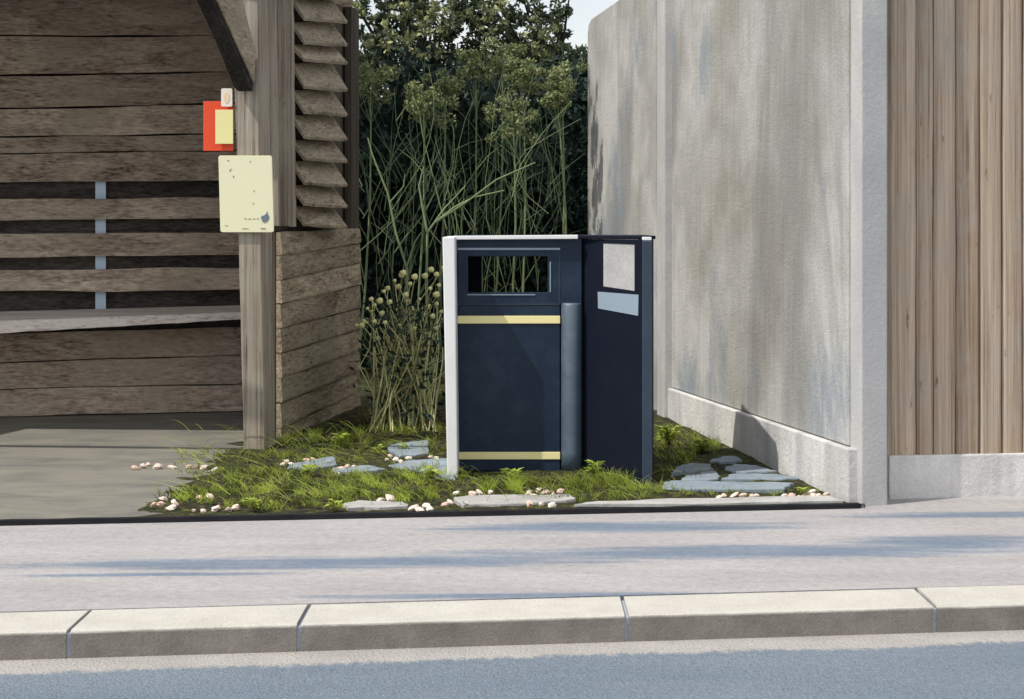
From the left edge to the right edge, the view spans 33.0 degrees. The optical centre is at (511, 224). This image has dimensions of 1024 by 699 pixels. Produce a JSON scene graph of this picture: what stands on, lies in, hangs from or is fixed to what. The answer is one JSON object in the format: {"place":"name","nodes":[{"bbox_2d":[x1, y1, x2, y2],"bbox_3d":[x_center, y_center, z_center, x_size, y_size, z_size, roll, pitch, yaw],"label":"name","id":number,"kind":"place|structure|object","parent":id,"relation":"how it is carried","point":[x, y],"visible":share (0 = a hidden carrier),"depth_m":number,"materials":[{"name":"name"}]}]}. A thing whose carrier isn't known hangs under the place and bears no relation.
{"place":"outdoors","nodes":[
{"label":"outdoors","id":0,"kind":"place"},
{"bbox_2d":[0,411,243,518],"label":"shelter floor","id":1,"kind":"structure","parent":0,"point":[66,466],"depth_m":9.33,"materials":[{"name":"concrete"}]},
{"bbox_2d":[131,465,139,469],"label":"pebble","id":2,"kind":"object","parent":1,"relation":"on","point":[133,467],"visible":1,"depth_m":8.85,"materials":[{"name":"beige stone"}]},
{"bbox_2d":[153,463,162,468],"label":"pebble","id":3,"kind":"object","parent":1,"relation":"on","point":[157,466],"visible":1,"depth_m":8.88,"materials":[{"name":"beige stone"}]},
{"bbox_2d":[168,465,177,468],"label":"pebble","id":4,"kind":"object","parent":1,"relation":"on","point":[172,467],"visible":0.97,"depth_m":8.88,"materials":[{"name":"beige stone"}]},
{"bbox_2d":[0,0,360,449],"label":"bus shelter","id":5,"kind":"object","parent":1,"relation":"on","point":[134,278],"visible":0.96,"depth_m":11.36,"materials":[{"name":"brown wood"}]},
{"bbox_2d":[203,101,233,150],"bbox_3d":[-1.631,-0.547,9.615,0.168,0.276,0.012,0,0,0],"label":"notice board","id":6,"kind":"object","parent":5,"relation":"attached to","point":[209,109],"visible":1,"depth_m":9.61,"materials":[{"name":"red paint"}]},
{"bbox_2d":[215,110,232,143],"bbox_3d":[-1.595,-0.542,9.588,0.099,0.189,0.008,0,0,0],"label":"notice","id":7,"kind":"object","parent":6,"relation":"attached to","point":[223,126],"visible":1,"depth_m":9.58,"materials":[{"name":"yellow paper"}]},
{"bbox_2d":[221,88,232,106],"bbox_3d":[-1.581,-0.704,9.587,0.062,0.101,0.010,0,0,0],"label":"notice","id":8,"kind":"object","parent":5,"relation":"attached to","point":[226,97],"visible":1,"depth_m":9.58,"materials":[{"name":"white paper"}]},
{"bbox_2d":[218,156,273,231],"bbox_3d":[-1.469,-0.169,9.561,0.306,0.424,0.016,0,0,0],"label":"notice board","id":9,"kind":"object","parent":5,"relation":"attached to","point":[246,192],"visible":1,"depth_m":9.55,"materials":[{"name":"beige paper"}]},
{"bbox_2d":[360,367,443,372],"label":"verge","id":10,"kind":"structure","parent":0,"point":[369,369],"depth_m":15.36,"materials":[{"name":"green plant"}]},
{"bbox_2d":[332,465,384,473],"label":"paving stone","id":11,"kind":"object","parent":10,"relation":"on","point":[371,468],"visible":0.37,"depth_m":8.70,"materials":[{"name":"grey stone"}]},
{"bbox_2d":[387,440,428,457],"bbox_3d":[-0.571,1.260,9.556,0.240,0.060,0.688,0,0,0],"label":"paving stone","id":12,"kind":"object","parent":10,"relation":"on","point":[410,451],"visible":0.6,"depth_m":9.46,"materials":[{"name":"grey stone"}]},
{"bbox_2d":[352,0,484,94],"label":"broadleaf tree","id":13,"kind":"object","parent":10,"relation":"on","point":[424,14],"visible":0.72,"depth_m":16.98,"materials":[{"name":"green plant"}]},
{"bbox_2d":[388,458,455,480],"bbox_3d":[-0.454,1.260,8.750,0.360,0.060,0.732,0,0,0],"label":"paving stone","id":14,"kind":"object","parent":10,"relation":"on","point":[443,463],"visible":0.29,"depth_m":8.87,"materials":[{"name":"grey stone"}]},
{"bbox_2d":[357,41,587,370],"bbox_3d":[0.100,-0.102,15.555,4.820,2.995,2.299,0,0,0],"label":"hedge","id":15,"kind":"object","parent":10,"relation":"on","point":[576,140],"visible":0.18,"depth_m":15.21,"materials":[{"name":"green plant"}]},
{"bbox_2d":[359,23,587,100],"bbox_3d":[-0.439,-0.484,18.912,3.410,3.498,1.190,0,0,0],"label":"broadleaf tree","id":16,"kind":"object","parent":10,"relation":"on","point":[382,87],"visible":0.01,"depth_m":18.80,"materials":[{"name":"green plant"}]},
{"bbox_2d":[441,0,587,91],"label":"broadleaf tree","id":17,"kind":"object","parent":10,"relation":"on","point":[538,45],"visible":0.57,"depth_m":17.61,"materials":[{"name":"green plant"}]},
{"bbox_2d":[671,463,713,476],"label":"paving stone","id":18,"kind":"object","parent":10,"relation":"on","point":[698,467],"visible":0.59,"depth_m":8.71,"materials":[{"name":"grey stone"}]},
{"bbox_2d":[681,471,719,480],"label":"paving stone","id":19,"kind":"object","parent":10,"relation":"on","point":[710,476],"visible":0.5,"depth_m":8.45,"materials":[{"name":"grey stone"}]},
{"bbox_2d":[574,496,842,506],"bbox_3d":[0.866,1.251,7.695,1.202,0.050,0.167,0,0,-6],"label":"paving stone","id":20,"kind":"object","parent":10,"relation":"on","point":[665,502],"visible":0.48,"depth_m":7.66,"materials":[{"name":"grey stone"}]},
{"bbox_2d":[662,480,793,492],"bbox_3d":[1.021,1.260,8.193,0.648,0.060,0.282,0,0,0],"label":"paving stone","id":21,"kind":"object","parent":10,"relation":"on","point":[753,487],"visible":0.48,"depth_m":8.12,"materials":[{"name":"grey stone"}]},
{"bbox_2d":[588,0,886,507],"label":"concrete fence","id":22,"kind":"object","parent":10,"relation":"on","point":[737,158],"visible":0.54,"depth_m":9.15,"materials":[{"name":"grey concrete"}]},
{"bbox_2d":[721,473,798,481],"bbox_3d":[1.220,1.260,8.462,0.410,0.060,0.194,0,0,0],"label":"paving stone","id":23,"kind":"object","parent":10,"relation":"on","point":[751,477],"visible":0.47,"depth_m":8.41,"materials":[{"name":"grey stone"}]},
{"bbox_2d":[887,0,1023,498],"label":"wooden fence","id":24,"kind":"object","parent":10,"relation":"on","point":[955,248],"visible":0.95,"depth_m":7.93,"materials":[{"name":"wood"}]},
{"bbox_2d":[353,0,618,100],"label":"sky","id":25,"kind":"structure","parent":0,"point":[584,11],"materials":[{"name":"white"}]},
{"bbox_2d":[137,373,864,516],"bbox_3d":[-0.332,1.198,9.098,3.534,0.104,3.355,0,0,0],"label":"short grass","id":26,"kind":"structure","parent":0,"point":[513,484],"depth_m":8.24,"materials":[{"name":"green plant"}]},
{"bbox_2d":[156,501,165,507],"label":"pebble","id":27,"kind":"object","parent":26,"relation":"on","point":[160,504],"visible":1,"depth_m":7.61,"materials":[{"name":"beige stone"}]},
{"bbox_2d":[159,496,167,501],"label":"pebble","id":28,"kind":"object","parent":26,"relation":"on","point":[163,499],"visible":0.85,"depth_m":7.76,"materials":[{"name":"white stone"}]},
{"bbox_2d":[165,504,175,510],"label":"pebble","id":29,"kind":"object","parent":26,"relation":"on","point":[171,507],"visible":1,"depth_m":7.54,"materials":[{"name":"white stone"}]},
{"bbox_2d":[211,506,218,511],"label":"pebble","id":30,"kind":"object","parent":26,"relation":"on","point":[215,508],"visible":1,"depth_m":7.52,"materials":[{"name":"white stone"}]},
{"bbox_2d":[225,507,231,511],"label":"pebble","id":31,"kind":"object","parent":26,"relation":"on","point":[228,509],"visible":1,"depth_m":7.50,"materials":[{"name":"stone"}]},
{"bbox_2d":[231,504,239,510],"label":"pebble","id":32,"kind":"object","parent":26,"relation":"on","point":[235,507],"visible":1,"depth_m":7.52,"materials":[{"name":"beige stone"}]},
{"bbox_2d":[242,497,262,509],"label":"leafy weed","id":33,"kind":"object","parent":26,"relation":"on","point":[252,501],"visible":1,"depth_m":7.51,"materials":[{"name":"green plant"}]},
{"bbox_2d":[287,456,336,469],"bbox_3d":[-1.021,1.260,8.963,0.252,0.060,0.463,0,0,0],"label":"paving stone","id":34,"kind":"object","parent":26,"relation":"on","point":[329,459],"visible":0.41,"depth_m":8.91,"materials":[{"name":"grey stone"}]},
{"bbox_2d":[301,464,322,476],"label":"leafy weed","id":35,"kind":"object","parent":26,"relation":"on","point":[310,466],"visible":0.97,"depth_m":8.52,"materials":[{"name":"green plant"}]},
{"bbox_2d":[325,499,344,511],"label":"leafy weed","id":36,"kind":"object","parent":26,"relation":"on","point":[338,505],"visible":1,"depth_m":7.47,"materials":[{"name":"green plant"}]},
{"bbox_2d":[332,433,352,444],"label":"leafy weed","id":37,"kind":"object","parent":26,"relation":"on","point":[341,438],"visible":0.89,"depth_m":9.71,"materials":[{"name":"green plant"}]},
{"bbox_2d":[338,370,370,421],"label":"grass tuft","id":38,"kind":"object","parent":26,"relation":"on","point":[366,412],"visible":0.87,"depth_m":10.80,"materials":[{"name":"green plant"}]},
{"bbox_2d":[342,500,407,510],"bbox_3d":[-0.603,1.253,7.607,0.295,0.050,0.210,0,0,0],"label":"paving stone","id":39,"kind":"object","parent":26,"relation":"on","point":[360,505],"visible":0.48,"depth_m":7.56,"materials":[{"name":"grey stone"}]},
{"bbox_2d":[371,444,386,454],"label":"leafy weed","id":40,"kind":"object","parent":26,"relation":"on","point":[375,448],"visible":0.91,"depth_m":9.30,"materials":[{"name":"green plant"}]},
{"bbox_2d":[359,59,400,339],"bbox_3d":[-1.105,-0.011,13.386,0.497,2.523,0.364,0,0,0],"label":"umbel plant","id":41,"kind":"object","parent":26,"relation":"on","point":[376,80],"visible":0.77,"depth_m":13.39,"materials":[{"name":"green plant"}]},
{"bbox_2d":[385,494,394,501],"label":"pebble","id":42,"kind":"object","parent":26,"relation":"on","point":[389,497],"visible":1,"depth_m":7.70,"materials":[{"name":"white stone"}]},
{"bbox_2d":[367,138,421,298],"bbox_3d":[-0.855,0.047,12.433,0.402,1.353,0.083,0,0,9],"label":"sapling","id":43,"kind":"object","parent":26,"relation":"on","point":[400,247],"visible":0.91,"depth_m":12.43,"materials":[{"name":"green plant"}]},
{"bbox_2d":[347,266,445,431],"bbox_3d":[-0.630,0.771,10.777,0.760,1.033,0.897,0,0,0],"label":"budded shrub","id":44,"kind":"object","parent":26,"relation":"on","point":[407,389],"visible":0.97,"depth_m":10.51,"materials":[{"name":"green plant"}]},
{"bbox_2d":[397,441,407,448],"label":"leafy weed","id":45,"kind":"object","parent":26,"relation":"on","point":[403,446],"visible":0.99,"depth_m":9.49,"materials":[{"name":"green plant"}]},
{"bbox_2d":[408,504,418,510],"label":"pebble","id":46,"kind":"object","parent":26,"relation":"on","point":[410,508],"visible":0.8,"depth_m":7.48,"materials":[{"name":"white stone"}]},
{"bbox_2d":[414,507,424,510],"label":"pebble","id":47,"kind":"object","parent":26,"relation":"on","point":[418,508],"visible":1,"depth_m":7.44,"materials":[{"name":"white stone"}]},
{"bbox_2d":[422,503,429,508],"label":"pebble","id":48,"kind":"object","parent":26,"relation":"on","point":[424,505],"visible":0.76,"depth_m":7.57,"materials":[{"name":"white stone"}]},
{"bbox_2d":[402,79,456,369],"bbox_3d":[-0.629,0.069,13.212,0.420,2.364,0.384,0,0,0],"label":"umbel plant","id":49,"kind":"object","parent":26,"relation":"on","point":[414,89],"visible":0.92,"depth_m":13.19,"materials":[{"name":"green plant"}]},
{"bbox_2d":[426,506,433,510],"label":"pebble","id":50,"kind":"object","parent":26,"relation":"on","point":[429,508],"visible":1,"depth_m":7.46,"materials":[{"name":"white stone"}]},
{"bbox_2d":[420,464,441,480],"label":"leafy weed","id":51,"kind":"object","parent":26,"relation":"on","point":[431,472],"visible":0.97,"depth_m":8.39,"materials":[{"name":"green plant"}]},
{"bbox_2d":[421,68,466,377],"bbox_3d":[-0.542,0.010,13.598,0.374,2.481,0.301,0,0,0],"label":"umbel plant","id":52,"kind":"object","parent":26,"relation":"on","point":[447,83],"visible":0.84,"depth_m":13.58,"materials":[{"name":"green plant"}]},
{"bbox_2d":[441,502,448,506],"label":"pebble","id":53,"kind":"object","parent":26,"relation":"on","point":[444,504],"visible":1,"depth_m":7.61,"materials":[{"name":"beige stone"}]},
{"bbox_2d":[359,58,587,380],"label":"tall stalks","id":54,"kind":"object","parent":26,"relation":"on","point":[512,188],"visible":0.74,"depth_m":13.30,"materials":[{"name":"green plant"}]},
{"bbox_2d":[453,48,495,234],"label":"umbel plant","id":55,"kind":"object","parent":26,"relation":"on","point":[467,70],"visible":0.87,"depth_m":13.89,"materials":[{"name":"green plant"}]},
{"bbox_2d":[418,162,534,322],"bbox_3d":[-0.255,0.137,12.513,0.846,1.179,0.088,0,0,-5],"label":"sapling","id":56,"kind":"object","parent":26,"relation":"on","point":[447,213],"visible":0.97,"depth_m":12.47,"materials":[{"name":"green plant"}]},
{"bbox_2d":[474,34,530,291],"bbox_3d":[-0.076,-0.137,13.794,0.467,2.776,0.384,0,0,0],"label":"umbel plant","id":57,"kind":"object","parent":26,"relation":"on","point":[502,52],"visible":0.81,"depth_m":13.79,"materials":[{"name":"green plant"}]},
{"bbox_2d":[481,88,539,291],"bbox_3d":[-0.009,0.106,13.183,0.431,2.289,0.387,0,0,-37],"label":"umbel plant","id":58,"kind":"object","parent":26,"relation":"on","point":[516,119],"visible":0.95,"depth_m":13.18,"materials":[{"name":"green plant"}]},
{"bbox_2d":[501,467,523,477],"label":"leafy weed","id":59,"kind":"object","parent":26,"relation":"on","point":[511,470],"visible":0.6,"depth_m":8.33,"materials":[{"name":"green plant"}]},
{"bbox_2d":[454,494,575,507],"bbox_3d":[0.015,1.251,7.745,0.544,0.050,0.260,0,0,-6],"label":"paving stone","id":60,"kind":"object","parent":26,"relation":"on","point":[495,500],"visible":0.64,"depth_m":7.71,"materials":[{"name":"grey stone"}]},
{"bbox_2d":[468,491,476,495],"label":"pebble","id":61,"kind":"object","parent":60,"relation":"on","point":[472,493],"visible":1,"depth_m":7.83,"materials":[{"name":"beige stone"}]},
{"bbox_2d":[502,54,542,291],"bbox_3d":[0.074,-0.038,13.415,0.303,2.577,0.297,0,0,28],"label":"umbel plant","id":62,"kind":"object","parent":26,"relation":"on","point":[520,73],"visible":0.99,"depth_m":13.39,"materials":[{"name":"green plant"}]},
{"bbox_2d":[526,500,532,506],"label":"pebble","id":63,"kind":"object","parent":26,"relation":"on","point":[529,503],"visible":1,"depth_m":7.53,"materials":[{"name":"beige stone"}]},
{"bbox_2d":[540,490,548,494],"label":"pebble","id":64,"kind":"object","parent":26,"relation":"on","point":[543,492],"visible":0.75,"depth_m":7.97,"materials":[{"name":"beige stone"}]},
{"bbox_2d":[442,235,655,481],"bbox_3d":[0.179,0.651,8.794,1.042,1.198,0.837,0,0,0],"label":"litter bin","id":65,"kind":"object","parent":26,"relation":"on","point":[559,375],"visible":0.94,"depth_m":8.74,"materials":[{"name":"metal"}]},
{"bbox_2d":[458,305,559,470],"bbox_3d":[-0.015,0.828,8.763,0.516,0.839,0.026,0,0,0],"label":"door","id":66,"kind":"structure","parent":65,"relation":"in","point":[509,374],"depth_m":8.75,"materials":[{"name":"blue paint"}]},
{"bbox_2d":[548,502,556,507],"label":"pebble","id":67,"kind":"object","parent":26,"relation":"on","point":[552,504],"visible":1,"depth_m":7.51,"materials":[{"name":"white stone"}]},
{"bbox_2d":[539,80,572,234],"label":"umbel plant","id":68,"kind":"object","parent":26,"relation":"on","point":[563,100],"visible":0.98,"depth_m":13.29,"materials":[{"name":"green plant"}]},
{"bbox_2d":[536,59,588,234],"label":"umbel plant","id":69,"kind":"object","parent":26,"relation":"on","point":[554,77],"visible":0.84,"depth_m":13.59,"materials":[{"name":"green plant"}]},
{"bbox_2d":[584,459,606,477],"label":"leafy weed","id":70,"kind":"object","parent":26,"relation":"on","point":[596,469],"visible":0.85,"depth_m":8.39,"materials":[{"name":"green plant"}]},
{"bbox_2d":[654,424,680,444],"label":"leafy weed","id":71,"kind":"object","parent":26,"relation":"on","point":[667,432],"visible":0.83,"depth_m":9.71,"materials":[{"name":"green plant"}]},
{"bbox_2d":[691,438,712,452],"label":"leafy weed","id":72,"kind":"object","parent":26,"relation":"on","point":[700,446],"visible":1,"depth_m":9.38,"materials":[{"name":"green plant"}]},
{"bbox_2d":[710,456,741,463],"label":"paving stone","id":73,"kind":"object","parent":26,"relation":"on","point":[728,460],"visible":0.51,"depth_m":9.04,"materials":[{"name":"grey stone"}]},
{"bbox_2d":[730,492,738,496],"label":"pebble","id":74,"kind":"object","parent":26,"relation":"on","point":[735,494],"visible":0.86,"depth_m":7.90,"materials":[{"name":"white stone"}]},
{"bbox_2d":[725,464,776,473],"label":"paving stone","id":75,"kind":"object","parent":26,"relation":"on","point":[742,469],"visible":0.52,"depth_m":8.69,"materials":[{"name":"grey stone"}]},
{"bbox_2d":[795,487,806,494],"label":"leafy weed","id":76,"kind":"object","parent":26,"relation":"on","point":[803,490],"visible":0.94,"depth_m":7.91,"materials":[{"name":"green plant"}]},
{"bbox_2d":[0,505,1023,613],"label":"pavement","id":77,"kind":"structure","parent":0,"point":[84,567],"depth_m":6.50,"materials":[{"name":"concrete"}]},
{"bbox_2d":[0,503,859,525],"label":"edging strip","id":78,"kind":"object","parent":77,"relation":"on","point":[353,515],"visible":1,"depth_m":7.39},
{"bbox_2d":[0,630,1023,698],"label":"road","id":79,"kind":"structure","parent":0,"point":[967,665],"depth_m":5.15,"materials":[{"name":"grey asphalt"}]},
{"bbox_2d":[67,592,935,657],"bbox_3d":[-0.007,1.333,5.616,15.251,0.150,0.255,0,0,-7],"label":"kerb mortar","id":80,"kind":"object","parent":79,"relation":"on","point":[306,611],"visible":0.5,"depth_m":5.53,"materials":[{"name":"grey concrete"}]},
{"bbox_2d":[0,585,1023,660],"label":"kerb","id":81,"kind":"structure","parent":79,"relation":"on","point":[192,631],"depth_m":5.54,"materials":[{"name":"concrete"}]},
{"bbox_2d":[865,496,1023,507],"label":"pavement","id":82,"kind":"structure","parent":0,"point":[972,501],"depth_m":7.81,"materials":[{"name":"concrete"}]}
]}

